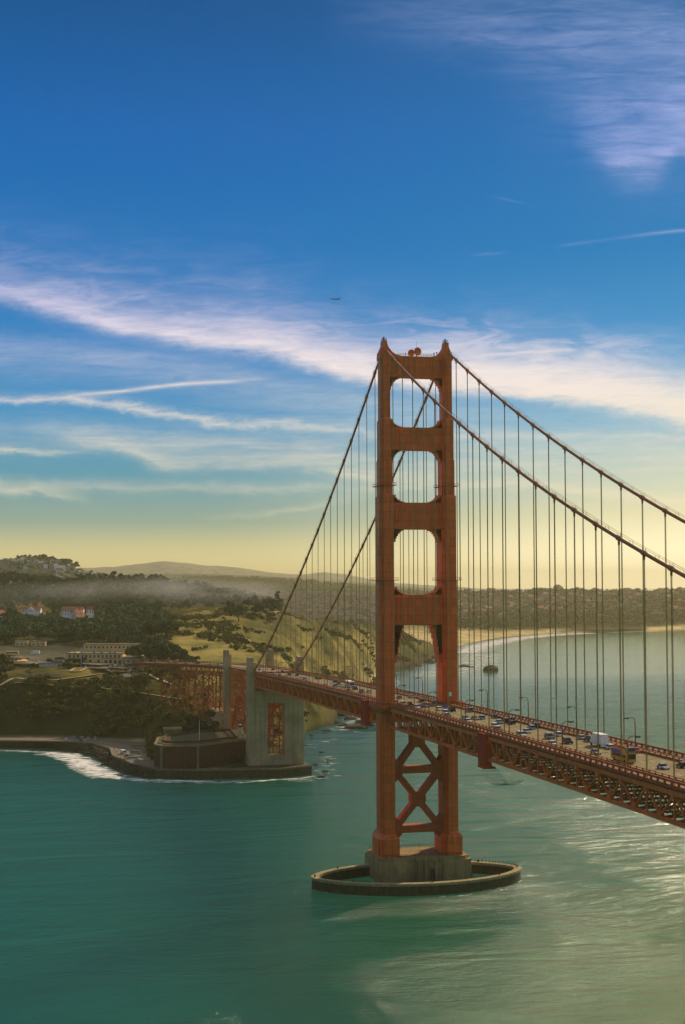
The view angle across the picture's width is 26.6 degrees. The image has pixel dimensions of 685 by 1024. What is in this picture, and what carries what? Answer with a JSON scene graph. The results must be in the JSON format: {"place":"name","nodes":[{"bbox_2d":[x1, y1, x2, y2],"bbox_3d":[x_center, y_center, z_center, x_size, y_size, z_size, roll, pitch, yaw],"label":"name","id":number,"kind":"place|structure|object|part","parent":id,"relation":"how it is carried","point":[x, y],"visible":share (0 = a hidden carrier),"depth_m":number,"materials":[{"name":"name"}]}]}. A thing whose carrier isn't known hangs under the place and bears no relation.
{"place":"outdoors","nodes":[
{"label":"outdoors","id":0,"kind":"place"},
{"bbox_2d":[0,565,76,586],"bbox_3d":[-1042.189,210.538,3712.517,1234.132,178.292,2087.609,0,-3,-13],"label":"hills","id":1,"kind":"structure","parent":0,"point":[25,570],"depth_m":3375.90,"materials":[{"name":"green plant"}]},
{"bbox_2d":[0,555,117,579],"bbox_3d":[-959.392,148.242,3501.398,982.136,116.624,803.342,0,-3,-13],"label":"woodland","id":2,"kind":"object","parent":1,"relation":"on","point":[52,572],"visible":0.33,"depth_m":3416.03,"materials":[{"name":"green plant"}]},
{"bbox_2d":[0,737,158,767],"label":"road","id":3,"kind":"structure","parent":0,"point":[145,760],"depth_m":1033.51,"materials":[{"name":"grey asphalt"}]},
{"bbox_2d":[130,750,140,754],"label":"camper van","id":4,"kind":"object","parent":3,"relation":"on","point":[138,752],"visible":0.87,"depth_m":990.80,"materials":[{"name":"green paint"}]},
{"bbox_2d":[21,661,144,671],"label":"road","id":5,"kind":"structure","parent":0,"point":[100,664],"depth_m":1235.36,"materials":[{"name":"grey asphalt"}]},
{"bbox_2d":[45,657,86,662],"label":"hedge","id":6,"kind":"object","parent":5,"relation":"on","point":[74,660],"visible":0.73,"depth_m":1245.37,"materials":[{"name":"green plant"}]},
{"bbox_2d":[0,671,171,684],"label":"path","id":7,"kind":"structure","parent":0,"point":[87,675],"depth_m":1180.25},
{"bbox_2d":[90,666,141,676],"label":"road","id":8,"kind":"structure","parent":0,"point":[127,674],"depth_m":1195.09,"materials":[{"name":"grey asphalt"}]},
{"bbox_2d":[0,584,434,769],"bbox_3d":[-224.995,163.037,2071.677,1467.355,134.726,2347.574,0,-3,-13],"label":"terrain","id":9,"kind":"structure","parent":0,"point":[70,724],"depth_m":1254.09,"materials":[{"name":"green plant"}]},
{"bbox_2d":[0,667,8,678],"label":"tree","id":10,"kind":"object","parent":9,"relation":"on","point":[5,676],"visible":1,"depth_m":1168.80,"materials":[{"name":"green plant"}]},
{"bbox_2d":[1,660,13,679],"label":"tree","id":11,"kind":"object","parent":9,"relation":"on","point":[5,668],"visible":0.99,"depth_m":1174.98,"materials":[{"name":"green plant"}]},
{"bbox_2d":[5,651,18,653],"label":"school bus","id":12,"kind":"object","parent":9,"relation":"on","point":[11,652],"visible":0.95,"depth_m":1324.17,"materials":[{"name":"yellow paint"}]},
{"bbox_2d":[6,656,27,663],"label":"round house","id":13,"kind":"structure","parent":9,"relation":"on","point":[20,659],"depth_m":1252.08,"materials":[{"name":"beige paint"}]},
{"bbox_2d":[15,640,28,645],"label":"hut","id":14,"kind":"object","parent":9,"relation":"on","point":[21,642],"visible":1,"depth_m":1392.17,"materials":[{"name":"beige paint"}]},
{"bbox_2d":[20,663,38,667],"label":"hedge","id":15,"kind":"object","parent":9,"relation":"on","point":[30,665],"visible":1,"depth_m":1229.69,"materials":[{"name":"green plant"}]},
{"bbox_2d":[21,605,41,615],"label":"house","id":16,"kind":"structure","parent":9,"relation":"on","point":[35,610],"depth_m":1735.81,"materials":[{"name":"white paint"}]},
{"bbox_2d":[30,641,46,645],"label":"hut","id":17,"kind":"object","parent":9,"relation":"on","point":[38,643],"visible":1,"depth_m":1394.57,"materials":[{"name":"beige paint"}]},
{"bbox_2d":[17,674,61,677],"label":"retaining wall","id":18,"kind":"structure","parent":9,"relation":"on","point":[55,675],"depth_m":1182.74,"materials":[{"name":"concrete"}]},
{"bbox_2d":[39,660,72,666],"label":"cafe","id":19,"kind":"structure","parent":9,"relation":"on","point":[54,663],"depth_m":1226.34,"materials":[{"name":"beige paint"}]},
{"bbox_2d":[62,661,69,666],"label":"tree","id":20,"kind":"object","parent":9,"relation":"on","point":[65,663],"visible":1,"depth_m":1215.02,"materials":[{"name":"green plant"}]},
{"bbox_2d":[61,606,84,618],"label":"house","id":21,"kind":"structure","parent":9,"relation":"on","point":[65,612],"depth_m":1761.36,"materials":[{"name":"white paint"}]},
{"bbox_2d":[0,740,149,767],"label":"promenade wall","id":22,"kind":"structure","parent":9,"relation":"on","point":[116,757],"depth_m":1065.43,"materials":[{"name":"concrete"}]},
{"bbox_2d":[71,609,83,615],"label":"house","id":23,"kind":"structure","parent":9,"relation":"on","point":[75,611],"depth_m":1685.22,"materials":[{"name":"orange paint"}]},
{"bbox_2d":[72,613,83,622],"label":"house","id":24,"kind":"structure","parent":9,"relation":"on","point":[79,616],"depth_m":1662.37,"materials":[{"name":"orange paint"}]},
{"bbox_2d":[85,605,95,617],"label":"house","id":25,"kind":"structure","parent":9,"relation":"on","point":[90,610],"depth_m":1782.16,"materials":[{"name":"white paint"}]},
{"bbox_2d":[84,643,140,651],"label":"annex building","id":26,"kind":"structure","parent":9,"relation":"on","point":[104,647],"depth_m":1335.03,"materials":[{"name":"beige paint"}]},
{"bbox_2d":[66,651,160,663],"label":"toll office","id":27,"kind":"structure","parent":9,"relation":"on","point":[110,657],"depth_m":1250.47,"materials":[{"name":"beige paint"}]},
{"bbox_2d":[124,644,153,660],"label":"tree","id":28,"kind":"object","parent":9,"relation":"on","point":[131,651],"visible":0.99,"depth_m":1232.36,"materials":[{"name":"green plant"}]},
{"bbox_2d":[0,571,283,640],"bbox_3d":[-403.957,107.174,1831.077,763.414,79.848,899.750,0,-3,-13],"label":"woodland","id":29,"kind":"object","parent":9,"relation":"on","point":[111,619],"visible":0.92,"depth_m":1831.41,"materials":[{"name":"green plant"}]},
{"bbox_2d":[137,647,158,661],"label":"tree","id":30,"kind":"object","parent":9,"relation":"on","point":[144,651],"visible":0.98,"depth_m":1232.59,"materials":[{"name":"green plant"}]},
{"bbox_2d":[141,621,160,635],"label":"tree","id":31,"kind":"object","parent":9,"relation":"on","point":[142,629],"visible":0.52,"depth_m":1439.01,"materials":[{"name":"green plant"}]},
{"bbox_2d":[144,639,167,657],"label":"tree","id":32,"kind":"object","parent":9,"relation":"on","point":[153,641],"visible":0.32,"depth_m":1250.63,"materials":[{"name":"green plant"}]},
{"bbox_2d":[151,642,179,660],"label":"tree","id":33,"kind":"object","parent":9,"relation":"on","point":[158,645],"visible":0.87,"depth_m":1234.27,"materials":[{"name":"green plant"}]},
{"bbox_2d":[155,648,179,660],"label":"tree","id":34,"kind":"object","parent":9,"relation":"on","point":[163,654],"visible":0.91,"depth_m":1232.67,"materials":[{"name":"green plant"}]},
{"bbox_2d":[158,620,178,639],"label":"tree","id":35,"kind":"object","parent":9,"relation":"on","point":[170,625],"visible":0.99,"depth_m":1424.09,"materials":[{"name":"green plant"}]},
{"bbox_2d":[163,727,181,735],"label":"guardhouse","id":36,"kind":"structure","parent":9,"relation":"on","point":[169,730],"depth_m":1020.42,"materials":[{"name":"concrete"}]},
{"bbox_2d":[61,744,291,778],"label":"revetment boulders","id":37,"kind":"object","parent":9,"relation":"on","point":[107,758],"visible":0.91,"depth_m":958.80,"materials":[{"name":"grey stone"}]},
{"bbox_2d":[169,647,187,659],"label":"tree","id":38,"kind":"object","parent":9,"relation":"on","point":[180,649],"visible":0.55,"depth_m":1241.44,"materials":[{"name":"green plant"}]},
{"bbox_2d":[170,651,191,659],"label":"tree","id":39,"kind":"object","parent":9,"relation":"on","point":[175,655],"visible":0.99,"depth_m":1230.87,"materials":[{"name":"green plant"}]},
{"bbox_2d":[190,656,200,667],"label":"tree","id":40,"kind":"object","parent":9,"relation":"on","point":[193,658],"visible":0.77,"depth_m":1242.91,"materials":[{"name":"green plant"}]},
{"bbox_2d":[131,660,264,731],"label":"approach viaduct","id":41,"kind":"object","parent":9,"relation":"on","point":[205,665],"visible":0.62,"depth_m":1114.32,"materials":[{"name":"metal"}]},
{"bbox_2d":[154,729,245,768],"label":"brick fort","id":42,"kind":"structure","parent":9,"relation":"on","point":[191,750],"depth_m":933.03,"materials":[{"name":"brick"}]},
{"bbox_2d":[237,724,243,735],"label":"lighthouse","id":43,"kind":"object","parent":42,"relation":"on","point":[240,728],"visible":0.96,"depth_m":970.91,"materials":[{"name":"beige metal"}]},
{"bbox_2d":[182,710,219,731],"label":"tree","id":44,"kind":"object","parent":9,"relation":"on","point":[192,724],"visible":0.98,"depth_m":1046.85,"materials":[{"name":"green plant"}]},
{"bbox_2d":[0,607,426,762],"bbox_3d":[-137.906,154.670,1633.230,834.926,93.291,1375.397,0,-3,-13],"label":"coastal scrub","id":45,"kind":"object","parent":9,"relation":"on","point":[228,636],"visible":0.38,"depth_m":1164.87,"materials":[{"name":"green plant"}]},
{"bbox_2d":[209,708,237,728],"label":"anchorage","id":46,"kind":"object","parent":9,"relation":"on","point":[218,716],"visible":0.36,"depth_m":1070.50,"materials":[{"name":"concrete"}]},
{"bbox_2d":[150,762,311,778],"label":"seawall","id":47,"kind":"object","parent":9,"relation":"on","point":[274,771],"visible":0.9,"depth_m":913.92,"materials":[{"name":"concrete"}]},
{"bbox_2d":[246,656,303,765],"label":"concrete pylon","id":48,"kind":"object","parent":47,"relation":"on","point":[257,754],"visible":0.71,"depth_m":939.67,"materials":[{"name":"grey concrete"}]},
{"bbox_2d":[229,665,297,753],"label":"arch span","id":49,"kind":"object","parent":48,"relation":"on","point":[242,700],"visible":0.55,"depth_m":991.93,"materials":[{"name":"orange paint"}]},
{"bbox_2d":[223,600,250,621],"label":"tree","id":50,"kind":"object","parent":9,"relation":"on","point":[231,607],"visible":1,"depth_m":1642.48,"materials":[{"name":"green plant"}]},
{"bbox_2d":[223,649,273,739],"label":"concrete pylon","id":51,"kind":"object","parent":9,"relation":"on","point":[226,691],"visible":0.61,"depth_m":1045.18,"materials":[{"name":"grey concrete"}]},
{"bbox_2d":[250,603,267,613],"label":"tree","id":52,"kind":"object","parent":9,"relation":"on","point":[258,607],"visible":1,"depth_m":1727.79,"materials":[{"name":"green plant"}]},
{"bbox_2d":[261,597,276,611],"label":"tree","id":53,"kind":"object","parent":9,"relation":"on","point":[268,600],"visible":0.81,"depth_m":1875.91,"materials":[{"name":"green plant"}]},
{"bbox_2d":[266,612,277,620],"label":"tree","id":54,"kind":"object","parent":9,"relation":"on","point":[273,615],"visible":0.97,"depth_m":1754.82,"materials":[{"name":"green plant"}]},
{"bbox_2d":[274,591,281,613],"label":"tree","id":55,"kind":"object","parent":9,"relation":"on","point":[276,595],"visible":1,"depth_m":1875.08,"materials":[{"name":"green plant"}]},
{"bbox_2d":[188,581,332,589],"bbox_3d":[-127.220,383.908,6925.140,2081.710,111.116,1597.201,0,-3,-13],"label":"hills","id":56,"kind":"structure","parent":0,"point":[251,583],"depth_m":6693.51,"materials":[{"name":"green plant"}]},
{"bbox_2d":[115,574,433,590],"bbox_3d":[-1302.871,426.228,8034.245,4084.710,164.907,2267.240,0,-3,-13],"label":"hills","id":57,"kind":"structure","parent":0,"point":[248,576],"depth_m":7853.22,"materials":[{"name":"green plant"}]},
{"bbox_2d":[75,561,523,591],"bbox_3d":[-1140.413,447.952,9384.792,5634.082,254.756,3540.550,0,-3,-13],"label":"hills","id":58,"kind":"structure","parent":0,"point":[163,567],"depth_m":8855.89,"materials":[{"name":"green plant"}]},
{"bbox_2d":[0,589,684,1023],"bbox_3d":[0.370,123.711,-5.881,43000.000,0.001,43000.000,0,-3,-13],"label":"water","id":59,"kind":"structure","parent":0,"point":[128,899],"depth_m":577.99,"materials":[{"name":"teal liquid"}]},
{"bbox_2d":[34,752,125,777],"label":"sea foam","id":60,"kind":"object","parent":59,"relation":"on","point":[89,769],"visible":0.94,"depth_m":983.97,"materials":[{"name":"white"}]},
{"bbox_2d":[106,775,242,782],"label":"sea foam","id":61,"kind":"object","parent":59,"relation":"on","point":[160,780],"visible":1,"depth_m":903.67,"materials":[{"name":"white"}]},
{"bbox_2d":[155,776,314,781],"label":"sea foam","id":62,"kind":"object","parent":59,"relation":"on","point":[226,781],"visible":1,"depth_m":902.68,"materials":[{"name":"white"}]},
{"bbox_2d":[337,711,345,715],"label":"sea rock","id":63,"kind":"object","parent":59,"relation":"in","point":[340,713],"visible":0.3,"depth_m":1331.59,"materials":[{"name":"grey stone"}]},
{"bbox_2d":[344,716,356,719],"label":"sea rock","id":64,"kind":"object","parent":59,"relation":"in","point":[350,718],"visible":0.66,"depth_m":1293.82,"materials":[{"name":"grey stone"}]},
{"bbox_2d":[343,724,368,728],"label":"sea rock","id":65,"kind":"object","parent":59,"relation":"in","point":[355,726],"visible":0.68,"depth_m":1215.31,"materials":[{"name":"grey stone"}]},
{"bbox_2d":[311,859,520,895],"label":"pier fender","id":66,"kind":"object","parent":59,"relation":"in","point":[329,881],"visible":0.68,"depth_m":578.19,"materials":[{"name":"concrete"}]},
{"bbox_2d":[364,843,472,882],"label":"bridge pier","id":67,"kind":"structure","parent":59,"relation":"in","point":[428,863],"depth_m":599.00,"materials":[{"name":"concrete"}]},
{"bbox_2d":[430,868,434,881],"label":"doorway","id":68,"kind":"structure","parent":67,"relation":"in","point":[432,871],"depth_m":598.39,"materials":[{"name":"metal"}]},
{"bbox_2d":[254,337,684,857],"bbox_3d":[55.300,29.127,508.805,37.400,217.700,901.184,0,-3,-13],"label":"suspension bridge","id":69,"kind":"structure","parent":67,"relation":"on","point":[435,610],"depth_m":604.38,"materials":[{"name":"orange paint"}]},
{"bbox_2d":[345,680,354,687],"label":"coach","id":70,"kind":"object","parent":69,"relation":"on","point":[351,683],"visible":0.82,"depth_m":736.73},
{"bbox_2d":[361,699,374,726],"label":"paint enclosure","id":71,"kind":"object","parent":69,"relation":"hanging from","point":[365,713],"visible":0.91,"depth_m":636.30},
{"bbox_2d":[364,723,375,730],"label":"safety net","id":72,"kind":"object","parent":69,"relation":"hanging from","point":[370,727],"visible":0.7,"depth_m":630.60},
{"bbox_2d":[466,707,473,711],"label":"car","id":73,"kind":"object","parent":69,"relation":"on","point":[469,709],"visible":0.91,"depth_m":565.32,"materials":[{"name":"grey paint"}]},
{"bbox_2d":[477,732,495,768],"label":"paint enclosure","id":74,"kind":"object","parent":69,"relation":"hanging from","point":[484,751],"visible":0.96,"depth_m":476.12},
{"bbox_2d":[491,722,498,726],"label":"car","id":75,"kind":"object","parent":69,"relation":"on","point":[493,724],"visible":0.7,"depth_m":498.48,"materials":[{"name":"white paint"}]},
{"bbox_2d":[482,770,522,785],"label":"safety net","id":76,"kind":"object","parent":69,"relation":"hanging from","point":[501,784],"visible":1,"depth_m":464.91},
{"bbox_2d":[509,709,519,737],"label":"street lamp","id":77,"kind":"object","parent":69,"relation":"on","point":[509,718],"visible":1,"depth_m":460.29,"materials":[{"name":"metal"}]},
{"bbox_2d":[516,730,526,736],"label":"car","id":78,"kind":"object","parent":69,"relation":"on","point":[522,733],"visible":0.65,"depth_m":463.49,"materials":[{"name":"white paint"}]},
{"bbox_2d":[522,728,531,732],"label":"car","id":79,"kind":"object","parent":69,"relation":"on","point":[526,730],"visible":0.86,"depth_m":476.66,"materials":[{"name":"silver paint"}]},
{"bbox_2d":[527,725,535,729],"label":"car","id":80,"kind":"object","parent":69,"relation":"on","point":[530,727],"visible":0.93,"depth_m":488.88,"materials":[{"name":"silver paint"}]},
{"bbox_2d":[544,732,554,739],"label":"car","id":81,"kind":"object","parent":69,"relation":"on","point":[548,735],"visible":1,"depth_m":456.17,"materials":[{"name":"grey paint"}]},
{"bbox_2d":[553,731,561,735],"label":"car","id":82,"kind":"object","parent":69,"relation":"on","point":[559,733],"visible":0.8,"depth_m":464.95,"materials":[{"name":"white paint"}]},
{"bbox_2d":[563,737,572,743],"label":"car","id":83,"kind":"object","parent":69,"relation":"on","point":[566,740],"visible":0.86,"depth_m":441.23,"materials":[{"name":"black paint"}]},
{"bbox_2d":[562,721,573,748],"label":"street lamp","id":84,"kind":"object","parent":69,"relation":"on","point":[562,730],"visible":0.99,"depth_m":415.77,"materials":[{"name":"metal"}]},
{"bbox_2d":[577,734,585,739],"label":"car","id":85,"kind":"object","parent":69,"relation":"on","point":[581,736],"visible":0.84,"depth_m":454.24,"materials":[{"name":"silver paint"}]},
{"bbox_2d":[583,735,591,741],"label":"car","id":86,"kind":"object","parent":69,"relation":"on","point":[587,737],"visible":0.62,"depth_m":448.51,"materials":[{"name":"black paint"}]},
{"bbox_2d":[590,748,601,754],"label":"car","id":87,"kind":"object","parent":69,"relation":"on","point":[594,751],"visible":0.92,"depth_m":411.98,"materials":[{"name":"beige paint"}]},
{"bbox_2d":[590,732,607,746],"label":"box truck","id":88,"kind":"object","parent":69,"relation":"on","point":[603,739],"visible":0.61,"depth_m":430.28,"materials":[{"name":"white paint"}]},
{"bbox_2d":[604,743,613,749],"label":"car","id":89,"kind":"object","parent":69,"relation":"on","point":[608,746],"visible":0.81,"depth_m":424.65,"materials":[{"name":"white paint"}]},
{"bbox_2d":[611,746,635,762],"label":"tour bus","id":90,"kind":"object","parent":69,"relation":"on","point":[617,753],"visible":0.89,"depth_m":390.92,"materials":[{"name":"yellow paint"}]},
{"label":"windows","id":91,"kind":"part","parent":90,"relation":"part of","materials":[{"name":"black glass"}]},
{"bbox_2d":[624,717,635,746],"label":"street lamp","id":92,"kind":"object","parent":69,"relation":"on","point":[635,727],"visible":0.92,"depth_m":428.00,"materials":[{"name":"metal"}]},
{"bbox_2d":[627,736,640,770],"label":"street lamp","id":93,"kind":"object","parent":69,"relation":"on","point":[628,750],"visible":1,"depth_m":371.21,"materials":[{"name":"metal"}]},
{"bbox_2d":[656,763,669,769],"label":"car","id":94,"kind":"object","parent":69,"relation":"on","point":[662,765],"visible":1,"depth_m":376.25,"materials":[{"name":"silver paint"}]},
{"bbox_2d":[675,761,684,767],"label":"car","id":95,"kind":"object","parent":69,"relation":"on","point":[681,764],"visible":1,"depth_m":378.89,"materials":[{"name":"black paint"}]},
{"bbox_2d":[411,654,499,676],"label":"sea foam","id":96,"kind":"object","parent":59,"relation":"on","point":[466,663],"visible":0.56,"depth_m":2193.40,"materials":[{"name":"white"}]},
{"bbox_2d":[483,665,497,670],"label":"sea rock","id":97,"kind":"object","parent":59,"relation":"in","point":[485,668],"visible":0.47,"depth_m":1987.47,"materials":[{"name":"stone"}]},
{"bbox_2d":[0,0,684,588],"label":"sky","id":98,"kind":"structure","parent":0,"point":[189,189],"materials":[{"name":"blue"}]},
{"bbox_2d":[361,594,684,645],"bbox_3d":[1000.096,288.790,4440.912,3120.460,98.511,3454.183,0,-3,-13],"label":"terrain","id":99,"kind":"structure","parent":0,"point":[511,630],"depth_m":3434.28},
{"bbox_2d":[0,557,683,625],"bbox_3d":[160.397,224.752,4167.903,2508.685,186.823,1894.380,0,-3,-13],"label":"city houses","id":100,"kind":"structure","parent":99,"relation":"on","point":[298,605],"depth_m":4055.00,"materials":[{"name":"paint"}]},
{"bbox_2d":[497,613,507,618],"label":"house","id":101,"kind":"structure","parent":99,"relation":"on","point":[500,615],"depth_m":3641.95,"materials":[{"name":"beige paint"}]},
{"bbox_2d":[507,595,512,601],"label":"house","id":102,"kind":"structure","parent":99,"relation":"on","point":[510,597],"depth_m":4268.84,"materials":[{"name":"grey paint"}]},
{"bbox_2d":[527,595,533,599],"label":"house","id":103,"kind":"structure","parent":99,"relation":"on","point":[530,597],"depth_m":4312.28,"materials":[{"name":"beige paint"}]},
{"bbox_2d":[428,587,684,628],"bbox_3d":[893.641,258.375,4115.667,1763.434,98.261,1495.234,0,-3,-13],"label":"woodland","id":104,"kind":"object","parent":99,"relation":"on","point":[628,615],"visible":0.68,"depth_m":3759.92,"materials":[{"name":"green plant"}]},
{"bbox_2d":[556,586,563,592],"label":"house","id":105,"kind":"structure","parent":99,"relation":"on","point":[560,588],"depth_m":4566.82,"materials":[{"name":"beige paint"}]},
{"bbox_2d":[457,633,598,652],"bbox_3d":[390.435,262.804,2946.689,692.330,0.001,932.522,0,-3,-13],"label":"sea foam","id":106,"kind":"object","parent":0,"point":[478,647],"visible":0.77,"depth_m":2855.74,"materials":[{"name":"white"}]},
{"bbox_3d":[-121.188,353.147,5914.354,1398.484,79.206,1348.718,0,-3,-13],"label":"hills","id":107,"kind":"structure","parent":0,"visible":0},
{"bbox_2d":[169,575,430,592],"bbox_3d":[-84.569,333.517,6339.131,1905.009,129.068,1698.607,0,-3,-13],"label":"woodland","id":108,"kind":"object","parent":107,"relation":"on","point":[239,581],"visible":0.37,"depth_m":6654.13,"materials":[{"name":"green plant"}]}
]}

